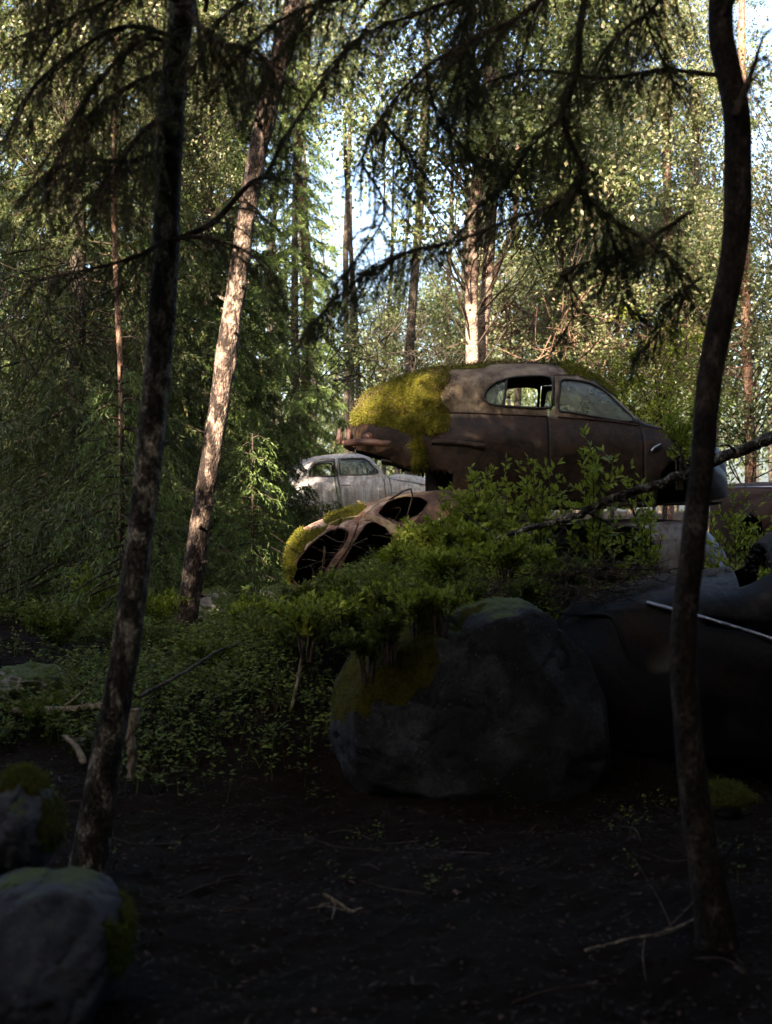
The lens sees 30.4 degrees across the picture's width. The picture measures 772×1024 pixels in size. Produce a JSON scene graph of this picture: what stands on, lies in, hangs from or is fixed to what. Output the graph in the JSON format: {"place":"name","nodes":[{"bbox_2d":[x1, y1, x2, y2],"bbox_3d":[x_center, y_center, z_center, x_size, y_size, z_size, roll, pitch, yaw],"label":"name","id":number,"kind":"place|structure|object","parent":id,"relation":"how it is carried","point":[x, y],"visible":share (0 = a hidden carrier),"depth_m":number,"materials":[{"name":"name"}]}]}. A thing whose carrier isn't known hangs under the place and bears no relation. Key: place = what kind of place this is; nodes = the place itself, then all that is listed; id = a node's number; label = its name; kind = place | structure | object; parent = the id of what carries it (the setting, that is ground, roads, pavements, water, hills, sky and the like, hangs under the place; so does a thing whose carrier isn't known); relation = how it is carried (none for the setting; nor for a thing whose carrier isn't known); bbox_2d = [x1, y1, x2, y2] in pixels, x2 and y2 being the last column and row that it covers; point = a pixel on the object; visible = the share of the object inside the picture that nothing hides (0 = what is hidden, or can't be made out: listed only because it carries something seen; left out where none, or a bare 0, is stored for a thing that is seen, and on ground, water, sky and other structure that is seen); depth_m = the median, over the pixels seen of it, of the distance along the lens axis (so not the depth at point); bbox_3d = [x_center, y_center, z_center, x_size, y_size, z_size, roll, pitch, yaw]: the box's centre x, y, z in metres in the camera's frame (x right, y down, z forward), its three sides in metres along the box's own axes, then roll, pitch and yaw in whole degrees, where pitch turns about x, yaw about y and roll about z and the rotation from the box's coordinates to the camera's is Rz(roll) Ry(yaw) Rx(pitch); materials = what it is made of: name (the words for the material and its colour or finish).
{"place":"outdoors","nodes":[
{"label":"outdoors","id":0,"kind":"place"},
{"bbox_2d":[0,511,771,1023],"bbox_3d":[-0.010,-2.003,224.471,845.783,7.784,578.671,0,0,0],"label":"ground","id":1,"kind":"structure","parent":0,"point":[680,955],"depth_m":6.51,"materials":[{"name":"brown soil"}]},
{"bbox_2d":[0,662,69,706],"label":"boulder","id":2,"kind":"object","parent":1,"relation":"on","point":[27,675],"visible":0.59,"depth_m":9.77,"materials":[{"name":"stone"}]},
{"bbox_2d":[0,759,71,875],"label":"boulder","id":3,"kind":"object","parent":1,"relation":"on","point":[32,829],"visible":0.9,"depth_m":5.30,"materials":[{"name":"grey stone"}]},
{"bbox_2d":[18,689,79,738],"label":"shrub","id":4,"kind":"object","parent":1,"relation":"on","point":[39,708],"visible":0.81,"depth_m":9.19,"materials":[{"name":"green plant"}]},
{"bbox_2d":[0,3,113,545],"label":"spruce tree","id":5,"kind":"object","parent":1,"relation":"on","point":[31,239],"depth_m":25.77,"materials":[{"name":"green plant"}]},
{"bbox_2d":[12,673,101,721],"bbox_3d":[-2.051,1.206,9.189,0.739,0.337,0.137,0,0,7],"label":"fallen log","id":6,"kind":"object","parent":1,"relation":"on","point":[17,713],"visible":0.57,"depth_m":9.18,"materials":[{"name":"brown wood"}]},
{"bbox_2d":[21,594,96,652],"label":"shrub","id":7,"kind":"object","parent":1,"relation":"on","point":[64,629],"visible":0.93,"depth_m":11.34,"materials":[{"name":"green plant"}]},
{"bbox_2d":[0,0,135,590],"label":"spruce tree","id":8,"kind":"object","parent":1,"relation":"on","point":[3,373],"visible":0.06,"depth_m":18.75,"materials":[{"name":"green plant"}]},
{"bbox_2d":[0,866,141,1023],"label":"boulder","id":9,"kind":"object","parent":1,"relation":"on","point":[66,950],"visible":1,"depth_m":4.50,"materials":[{"name":"grey stone"}]},
{"bbox_2d":[65,563,118,618],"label":"shrub","id":10,"kind":"object","parent":1,"relation":"on","point":[105,592],"visible":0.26,"depth_m":13.07,"materials":[{"name":"green plant"}]},
{"bbox_2d":[30,366,186,643],"bbox_3d":[-2.368,-0.003,12.570,1.636,2.598,1.591,0,0,0],"label":"spruce tree","id":11,"kind":"object","parent":1,"relation":"on","point":[121,476],"visible":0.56,"depth_m":12.55,"materials":[{"name":"green plant"}]},
{"bbox_2d":[125,708,140,778],"bbox_3d":[-1.231,1.124,6.904,0.072,0.338,0.073,0,0,0],"label":"broken stump","id":12,"kind":"object","parent":1,"relation":"on","point":[130,738],"visible":0.95,"depth_m":6.89,"materials":[{"name":"brown wood"}]},
{"bbox_2d":[0,0,286,617],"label":"spruce tree","id":13,"kind":"object","parent":1,"relation":"on","point":[15,429],"visible":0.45,"depth_m":14.66,"materials":[{"name":"green plant"}]},
{"bbox_2d":[0,205,148,413],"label":"branches","id":14,"kind":"object","parent":13,"relation":"attached to","point":[12,339],"visible":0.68,"depth_m":13.84,"materials":[{"name":"brown plant"}]},
{"bbox_2d":[6,0,280,551],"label":"spruce tree","id":15,"kind":"object","parent":1,"relation":"on","point":[272,494],"depth_m":22.70,"materials":[{"name":"green plant"}]},
{"bbox_2d":[0,0,298,571],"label":"broadleaf tree","id":16,"kind":"object","parent":1,"relation":"on","point":[209,150],"visible":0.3,"depth_m":13.37,"materials":[{"name":"green plant"}]},
{"bbox_2d":[106,445,204,593],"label":"spruce tree","id":17,"kind":"object","parent":1,"relation":"on","point":[159,529],"visible":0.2,"depth_m":13.78,"materials":[{"name":"green plant"}]},
{"bbox_2d":[145,586,192,634],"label":"shrub","id":18,"kind":"object","parent":1,"relation":"on","point":[169,605],"visible":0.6,"depth_m":12.07,"materials":[{"name":"green plant"}]},
{"bbox_2d":[26,0,344,584],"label":"spruce tree","id":19,"kind":"object","parent":1,"relation":"on","point":[270,371],"visible":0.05,"depth_m":18.66,"materials":[{"name":"green plant"}]},
{"bbox_2d":[136,638,266,698],"bbox_3d":[-1.198,1.008,9.555,0.336,0.223,2.352,0,0,20],"label":"fallen branch","id":20,"kind":"object","parent":1,"relation":"on","point":[161,684],"visible":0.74,"depth_m":9.01,"materials":[{"name":"brown wood"}]},
{"bbox_2d":[97,0,311,588],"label":"spruce tree","id":21,"kind":"object","parent":1,"relation":"on","point":[249,418],"visible":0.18,"depth_m":17.75,"materials":[{"name":"green plant"}]},
{"bbox_2d":[0,0,409,874],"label":"leaning tree","id":22,"kind":"object","parent":1,"relation":"on","point":[92,840],"visible":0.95,"depth_m":6.20,"materials":[{"name":"brown plant"}]},
{"bbox_2d":[179,631,252,678],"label":"shrub","id":23,"kind":"object","parent":1,"relation":"on","point":[200,646],"visible":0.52,"depth_m":10.10,"materials":[{"name":"green plant"}]},
{"bbox_2d":[198,586,244,628],"bbox_3d":[-1.551,0.972,12.888,0.577,0.595,0.607,0,0,0],"label":"boulder","id":24,"kind":"object","parent":1,"relation":"on","point":[222,595],"visible":0.34,"depth_m":12.75,"materials":[{"name":"stone"}]},
{"bbox_2d":[174,0,305,643],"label":"leaning tree","id":25,"kind":"object","parent":1,"relation":"on","point":[224,377],"visible":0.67,"depth_m":11.93,"materials":[{"name":"brown plant"}]},
{"bbox_2d":[227,593,277,633],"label":"shrub","id":26,"kind":"object","parent":1,"relation":"on","point":[240,603],"visible":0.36,"depth_m":11.26,"materials":[{"name":"green plant"}]},
{"bbox_2d":[203,433,304,597],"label":"spruce tree","id":27,"kind":"object","parent":1,"relation":"on","point":[252,571],"visible":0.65,"depth_m":13.58,"materials":[{"name":"green plant"}]},
{"bbox_2d":[241,606,300,661],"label":"shrub","id":28,"kind":"object","parent":1,"relation":"on","point":[282,628],"visible":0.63,"depth_m":9.89,"materials":[{"name":"green plant"}]},
{"bbox_2d":[199,0,397,473],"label":"broadleaf tree","id":29,"kind":"object","parent":1,"relation":"on","point":[267,21],"visible":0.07,"depth_m":27.91,"materials":[{"name":"green plant"}]},
{"bbox_2d":[244,38,358,532],"bbox_3d":[-1.664,-4.135,27.473,2.941,10.627,3.134,0,0,41],"label":"spruce tree","id":30,"kind":"object","parent":1,"relation":"on","point":[297,403],"visible":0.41,"depth_m":27.37,"materials":[{"name":"green plant"}]},
{"bbox_2d":[0,530,613,800],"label":"undergrowth","id":31,"kind":"object","parent":1,"relation":"on","point":[221,622],"visible":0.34,"depth_m":9.73,"materials":[{"name":"green plant"}]},
{"bbox_2d":[458,430,771,543],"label":"fallen branch","id":32,"kind":"object","parent":31,"relation":"on","point":[749,447],"visible":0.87,"depth_m":10.17,"materials":[{"name":"brown wood"}]},
{"bbox_2d":[263,594,358,661],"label":"shrub","id":33,"kind":"object","parent":1,"relation":"on","point":[313,622],"visible":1,"depth_m":9.26,"materials":[{"name":"green plant"}]},
{"bbox_2d":[263,3,378,473],"bbox_3d":[-1.464,-5.511,30.050,2.721,12.559,3.512,0,0,0],"label":"broadleaf tree","id":34,"kind":"object","parent":1,"relation":"on","point":[351,255],"visible":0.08,"depth_m":29.96,"materials":[{"name":"brown plant"}]},
{"bbox_2d":[277,569,371,629],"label":"shrub","id":35,"kind":"object","parent":1,"relation":"on","point":[304,587],"visible":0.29,"depth_m":10.13,"materials":[{"name":"green plant"}]},
{"bbox_2d":[267,499,405,581],"bbox_3d":[-0.386,0.339,12.343,1.269,0.914,0.629,0,0,0],"label":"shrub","id":36,"kind":"object","parent":1,"relation":"on","point":[333,545],"visible":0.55,"depth_m":12.38,"materials":[{"name":"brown plant"}]},
{"bbox_2d":[297,579,390,645],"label":"shrub","id":37,"kind":"object","parent":1,"relation":"on","point":[362,599],"visible":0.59,"depth_m":9.64,"materials":[{"name":"green plant"}]},
{"bbox_2d":[287,454,424,518],"bbox_3d":[-0.250,-0.430,25.013,2.974,1.194,1.574,-1,0,-4],"label":"wrecked car","id":38,"kind":"object","parent":1,"relation":"on","point":[355,487],"visible":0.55,"depth_m":24.29,"materials":[{"name":"grey paint"}]},
{"bbox_2d":[328,573,416,631],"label":"shrub","id":39,"kind":"object","parent":1,"relation":"on","point":[379,598],"visible":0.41,"depth_m":9.66,"materials":[{"name":"green plant"}]},
{"bbox_2d":[252,262,493,423],"bbox_3d":[-0.148,-2.377,21.106,3.994,2.594,3.045,0,0,0],"label":"brushwood","id":40,"kind":"object","parent":1,"relation":"on","point":[384,347],"visible":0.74,"depth_m":20.98,"materials":[{"name":"brown plant"}]},
{"bbox_2d":[317,296,435,473],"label":"young tree","id":41,"kind":"object","parent":1,"relation":"on","point":[351,384],"visible":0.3,"depth_m":29.89,"materials":[{"name":"green plant"}]},
{"bbox_2d":[280,0,477,474],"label":"broadleaf tree","id":42,"kind":"object","parent":1,"relation":"on","point":[413,288],"visible":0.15,"depth_m":24.93,"materials":[{"name":"green plant"}]},
{"bbox_2d":[0,526,758,619],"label":"undergrowth","id":43,"kind":"object","parent":1,"relation":"on","point":[34,600],"depth_m":15.87,"materials":[{"name":"green plant"}]},
{"bbox_2d":[335,171,437,473],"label":"broadleaf tree","id":44,"kind":"object","parent":1,"relation":"on","point":[383,467],"visible":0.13,"depth_m":33.76,"materials":[{"name":"green plant"}]},
{"bbox_2d":[1,13,771,525],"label":"wood","id":45,"kind":"object","parent":1,"relation":"on","point":[527,399],"depth_m":39.90,"materials":[{"name":"green plant"}]},
{"bbox_2d":[331,282,465,475],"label":"young tree","id":46,"kind":"object","parent":1,"relation":"on","point":[392,345],"visible":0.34,"depth_m":27.72,"materials":[{"name":"green plant"}]},
{"bbox_2d":[375,539,422,568],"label":"shrub","id":47,"kind":"object","parent":1,"relation":"on","point":[394,545],"visible":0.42,"depth_m":11.08,"materials":[{"name":"green plant"}]},
{"bbox_2d":[272,479,526,588],"bbox_3d":[0.079,0.243,13.390,2.241,1.135,1.553,-27,0,0],"label":"wrecked car","id":48,"kind":"object","parent":1,"relation":"on","point":[360,521],"visible":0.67,"depth_m":13.02,"materials":[{"name":"brown paint"}]},
{"bbox_2d":[58,704,771,1003],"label":"fallen twigs","id":49,"kind":"object","parent":1,"relation":"on","point":[437,965],"visible":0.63,"depth_m":6.65,"materials":[{"name":"brown wood"}]},
{"bbox_2d":[299,545,562,643],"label":"undergrowth","id":50,"kind":"object","parent":1,"relation":"on","point":[470,569],"visible":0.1,"depth_m":10.43,"materials":[{"name":"green plant"}]},
{"bbox_2d":[400,507,469,553],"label":"shrub","id":51,"kind":"object","parent":1,"relation":"on","point":[426,533],"visible":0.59,"depth_m":10.88,"materials":[{"name":"green plant"}]},
{"bbox_2d":[112,731,763,888],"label":"undergrowth","id":52,"kind":"object","parent":1,"relation":"on","point":[449,864],"visible":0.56,"depth_m":7.49,"materials":[{"name":"green plant"}]},
{"bbox_2d":[166,0,715,389],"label":"overhanging spruce","id":53,"kind":"object","parent":1,"relation":"on","point":[609,264],"visible":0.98,"depth_m":5.95,"materials":[{"name":"green plant"}]},
{"bbox_2d":[395,534,487,587],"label":"shrub","id":54,"kind":"object","parent":1,"relation":"on","point":[442,560],"visible":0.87,"depth_m":10.23,"materials":[{"name":"green plant"}]},
{"bbox_2d":[387,166,516,365],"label":"broadleaf tree","id":55,"kind":"object","parent":1,"relation":"on","point":[428,279],"visible":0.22,"depth_m":31.88,"materials":[{"name":"green plant"}]},
{"bbox_2d":[328,593,609,803],"bbox_3d":[0.508,1.342,8.896,1.717,1.628,1.360,-14,7,-12],"label":"boulder","id":56,"kind":"object","parent":1,"relation":"on","point":[495,697],"visible":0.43,"depth_m":8.40,"materials":[{"name":"stone"}]},
{"bbox_2d":[329,617,400,682],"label":"shrub","id":57,"kind":"object","parent":56,"relation":"on","point":[365,645],"visible":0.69,"depth_m":8.40,"materials":[{"name":"green plant"}]},
{"bbox_2d":[354,603,409,663],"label":"shrub","id":58,"kind":"object","parent":56,"relation":"on","point":[389,635],"visible":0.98,"depth_m":8.34,"materials":[{"name":"green plant"}]},
{"bbox_2d":[383,578,456,637],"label":"shrub","id":59,"kind":"object","parent":56,"relation":"on","point":[416,613],"visible":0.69,"depth_m":8.56,"materials":[{"name":"green plant"}]},
{"bbox_2d":[409,580,474,636],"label":"shrub","id":60,"kind":"object","parent":56,"relation":"on","point":[436,602],"visible":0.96,"depth_m":8.44,"materials":[{"name":"green plant"}]},
{"bbox_2d":[441,573,491,601],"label":"shrub","id":61,"kind":"object","parent":56,"relation":"on","point":[476,588],"visible":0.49,"depth_m":8.85,"materials":[{"name":"green plant"}]},
{"bbox_2d":[500,574,554,603],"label":"shrub","id":62,"kind":"object","parent":56,"relation":"on","point":[532,591],"visible":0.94,"depth_m":9.06,"materials":[{"name":"green plant"}]},
{"bbox_2d":[435,453,525,569],"bbox_3d":[0.733,0.036,11.056,0.730,1.032,0.649,0,0,0],"label":"shrub","id":63,"kind":"object","parent":1,"relation":"on","point":[481,505],"visible":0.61,"depth_m":11.03,"materials":[{"name":"green plant"}]},
{"bbox_2d":[400,213,561,404],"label":"young tree","id":64,"kind":"object","parent":1,"relation":"on","point":[499,284],"visible":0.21,"depth_m":26.80,"materials":[{"name":"green plant"}]},
{"bbox_2d":[279,0,684,362],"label":"birch tree","id":65,"kind":"object","parent":1,"relation":"on","point":[471,288],"visible":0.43,"depth_m":18.12,"materials":[{"name":"green plant"}]},
{"bbox_2d":[450,514,526,575],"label":"shrub","id":66,"kind":"object","parent":1,"relation":"on","point":[476,533],"visible":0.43,"depth_m":10.52,"materials":[{"name":"green plant"}]},
{"bbox_2d":[460,529,543,593],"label":"shrub","id":67,"kind":"object","parent":1,"relation":"on","point":[508,557],"visible":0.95,"depth_m":9.91,"materials":[{"name":"green plant"}]},
{"bbox_2d":[482,482,535,544],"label":"shrub","id":68,"kind":"object","parent":1,"relation":"on","point":[517,503],"visible":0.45,"depth_m":11.44,"materials":[{"name":"green plant"}]},
{"bbox_2d":[493,452,585,563],"bbox_3d":[1.141,0.106,10.635,0.702,1.097,0.525,0,0,16],"label":"shrub","id":69,"kind":"object","parent":1,"relation":"on","point":[536,512],"visible":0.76,"depth_m":10.61,"materials":[{"name":"green plant"}]},
{"bbox_2d":[439,69,639,514],"bbox_3d":[3.240,-4.415,28.978,4.258,10.411,4.893,0,0,20],"label":"broadleaf tree","id":70,"kind":"object","parent":1,"relation":"on","point":[458,211],"visible":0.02,"depth_m":28.53,"materials":[{"name":"green plant"}]},
{"bbox_2d":[436,258,643,362],"bbox_3d":[2.255,-2.946,20.806,3.031,2.296,3.192,0,0,0],"label":"brushwood","id":71,"kind":"object","parent":1,"relation":"on","point":[517,331],"visible":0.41,"depth_m":20.76,"materials":[{"name":"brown plant"}]},
{"bbox_2d":[526,540,556,598],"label":"shrub","id":72,"kind":"object","parent":1,"relation":"on","point":[546,554],"visible":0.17,"depth_m":10.16,"materials":[{"name":"green plant"}]},
{"bbox_2d":[381,0,720,362],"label":"birch tree","id":73,"kind":"object","parent":1,"relation":"on","point":[632,143],"visible":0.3,"depth_m":18.53,"materials":[{"name":"green plant"}]},
{"bbox_2d":[499,236,639,516],"bbox_3d":[3.120,-1.987,24.162,2.703,5.460,3.045,0,0,0],"label":"young tree","id":74,"kind":"object","parent":1,"relation":"on","point":[535,310],"visible":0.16,"depth_m":23.81,"materials":[{"name":"green plant"}]},
{"bbox_2d":[539,423,660,593],"bbox_3d":[1.506,0.134,10.310,0.674,1.589,0.815,0,0,42],"label":"shrub","id":75,"kind":"object","parent":1,"relation":"on","point":[595,532],"visible":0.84,"depth_m":10.25,"materials":[{"name":"green plant"}]},
{"bbox_2d":[505,258,734,518],"bbox_3d":[2.998,-1.280,19.156,3.052,4.498,2.632,0,0,38],"label":"young tree","id":76,"kind":"object","parent":1,"relation":"on","point":[599,329],"visible":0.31,"depth_m":18.76,"materials":[{"name":"green plant"}]},
{"bbox_2d":[523,16,722,518],"bbox_3d":[4.597,-4.338,27.095,4.350,10.158,3.785,0,0,45],"label":"broadleaf tree","id":77,"kind":"object","parent":1,"relation":"on","point":[632,221],"visible":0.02,"depth_m":26.61,"materials":[{"name":"green plant"}]},
{"bbox_2d":[518,515,729,591],"bbox_3d":[1.917,0.314,13.899,2.857,1.048,1.647,-1,0,-3],"label":"wrecked car","id":78,"kind":"object","parent":1,"relation":"on","point":[672,529],"visible":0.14,"depth_m":13.46,"materials":[{"name":"paint"}]},
{"bbox_2d":[336,356,727,510],"bbox_3d":[1.421,-0.736,13.995,3.799,1.603,1.784,0,0,0],"label":"wrecked car","id":79,"kind":"object","parent":78,"relation":"on","point":[480,424],"visible":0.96,"depth_m":13.29,"materials":[{"name":"brown paint"}]},
{"bbox_2d":[354,363,453,425],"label":"moss","id":80,"kind":"object","parent":79,"relation":"on","point":[380,383],"visible":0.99,"depth_m":13.42,"materials":[{"name":"green plant"}]},
{"bbox_2d":[586,473,669,581],"bbox_3d":[1.845,0.415,10.918,0.764,1.442,0.568,0,0,35],"label":"shrub","id":81,"kind":"object","parent":1,"relation":"on","point":[647,520],"visible":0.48,"depth_m":10.83,"materials":[{"name":"green plant"}]},
{"bbox_2d":[493,267,767,425],"bbox_3d":[3.195,-1.997,18.047,3.548,2.510,2.731,0,0,0],"label":"brushwood","id":82,"kind":"object","parent":1,"relation":"on","point":[656,358],"visible":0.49,"depth_m":17.72,"materials":[{"name":"brown plant"}]},
{"bbox_2d":[584,851,693,979],"bbox_3d":[1.074,1.559,5.561,0.688,0.449,0.242,0,0,-43],"label":"fallen stick","id":83,"kind":"object","parent":1,"relation":"on","point":[624,939],"visible":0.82,"depth_m":5.54,"materials":[{"name":"brown wood"}]},
{"bbox_2d":[524,0,771,519],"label":"broadleaf tree","id":84,"kind":"object","parent":1,"relation":"on","point":[690,52],"visible":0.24,"depth_m":21.80,"materials":[{"name":"green plant"}]},
{"bbox_2d":[525,132,770,518],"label":"young tree","id":85,"kind":"object","parent":1,"relation":"on","point":[653,289],"visible":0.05,"depth_m":25.79,"materials":[{"name":"green plant"}]},
{"bbox_2d":[581,305,744,518],"bbox_3d":[3.327,-0.795,18.010,2.105,3.688,2.441,0,0,30],"label":"young tree","id":86,"kind":"object","parent":1,"relation":"on","point":[653,408],"visible":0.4,"depth_m":17.72,"materials":[{"name":"green plant"}]},
{"bbox_2d":[556,531,771,763],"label":"wrecked car","id":87,"kind":"object","parent":1,"relation":"on","point":[626,649],"visible":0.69,"depth_m":9.11,"materials":[{"name":"black paint"}]},
{"bbox_2d":[435,560,655,618],"bbox_3d":[1.034,0.547,9.403,1.685,0.491,0.923,0,0,7],"label":"shrub","id":88,"kind":"object","parent":87,"relation":"on","point":[563,594],"visible":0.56,"depth_m":9.30,"materials":[{"name":"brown plant"}]},
{"bbox_2d":[528,551,604,606],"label":"shrub","id":89,"kind":"object","parent":87,"relation":"on","point":[550,566],"visible":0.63,"depth_m":9.57,"materials":[{"name":"green plant"}]},
{"bbox_2d":[496,541,706,605],"bbox_3d":[1.506,0.419,9.475,1.187,0.475,0.981,0,0,-34],"label":"shrub","id":90,"kind":"object","parent":87,"relation":"on","point":[617,574],"visible":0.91,"depth_m":9.43,"materials":[{"name":"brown plant"}]},
{"bbox_2d":[659,402,693,489],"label":"shrub","id":91,"kind":"object","parent":1,"relation":"on","point":[679,435],"visible":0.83,"depth_m":12.73,"materials":[{"name":"green plant"}]},
{"bbox_2d":[601,185,771,530],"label":"young tree","id":92,"kind":"object","parent":1,"relation":"on","point":[702,243],"visible":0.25,"depth_m":20.54,"materials":[{"name":"green plant"}]},
{"bbox_2d":[616,230,771,482],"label":"young tree","id":93,"kind":"object","parent":1,"relation":"on","point":[739,434],"visible":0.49,"depth_m":19.78,"materials":[{"name":"green plant"}]},
{"bbox_2d":[637,65,771,531],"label":"broadleaf tree","id":94,"kind":"object","parent":1,"relation":"on","point":[717,181],"visible":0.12,"depth_m":23.94,"materials":[{"name":"green plant"}]},
{"bbox_2d":[663,0,771,482],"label":"broadleaf tree","id":95,"kind":"object","parent":1,"relation":"on","point":[745,291],"visible":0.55,"depth_m":19.94,"materials":[{"name":"green plant"}]},
{"bbox_2d":[670,0,771,950],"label":"bent tree","id":96,"kind":"object","parent":1,"relation":"on","point":[715,925],"visible":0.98,"depth_m":5.55,"materials":[{"name":"brown plant"}]},
{"bbox_2d":[708,776,763,820],"bbox_3d":[1.644,1.386,6.892,0.340,0.204,0.396,0,0,0],"label":"boulder","id":97,"kind":"object","parent":1,"relation":"on","point":[732,801],"visible":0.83,"depth_m":6.78,"materials":[{"name":"plant"}]},
{"bbox_2d":[703,473,771,579],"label":"shrub","id":98,"kind":"object","parent":1,"relation":"on","point":[746,536],"visible":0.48,"depth_m":12.26,"materials":[{"name":"green plant"}]},
{"bbox_2d":[709,482,771,575],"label":"wrecked car","id":99,"kind":"object","parent":1,"relation":"on","point":[757,493],"visible":0.48,"depth_m":15.03,"materials":[{"name":"brown metal"}]},
{"bbox_2d":[0,0,771,510],"label":"sky","id":100,"kind":"structure","parent":0,"point":[358,223],"materials":[{"name":"white"}]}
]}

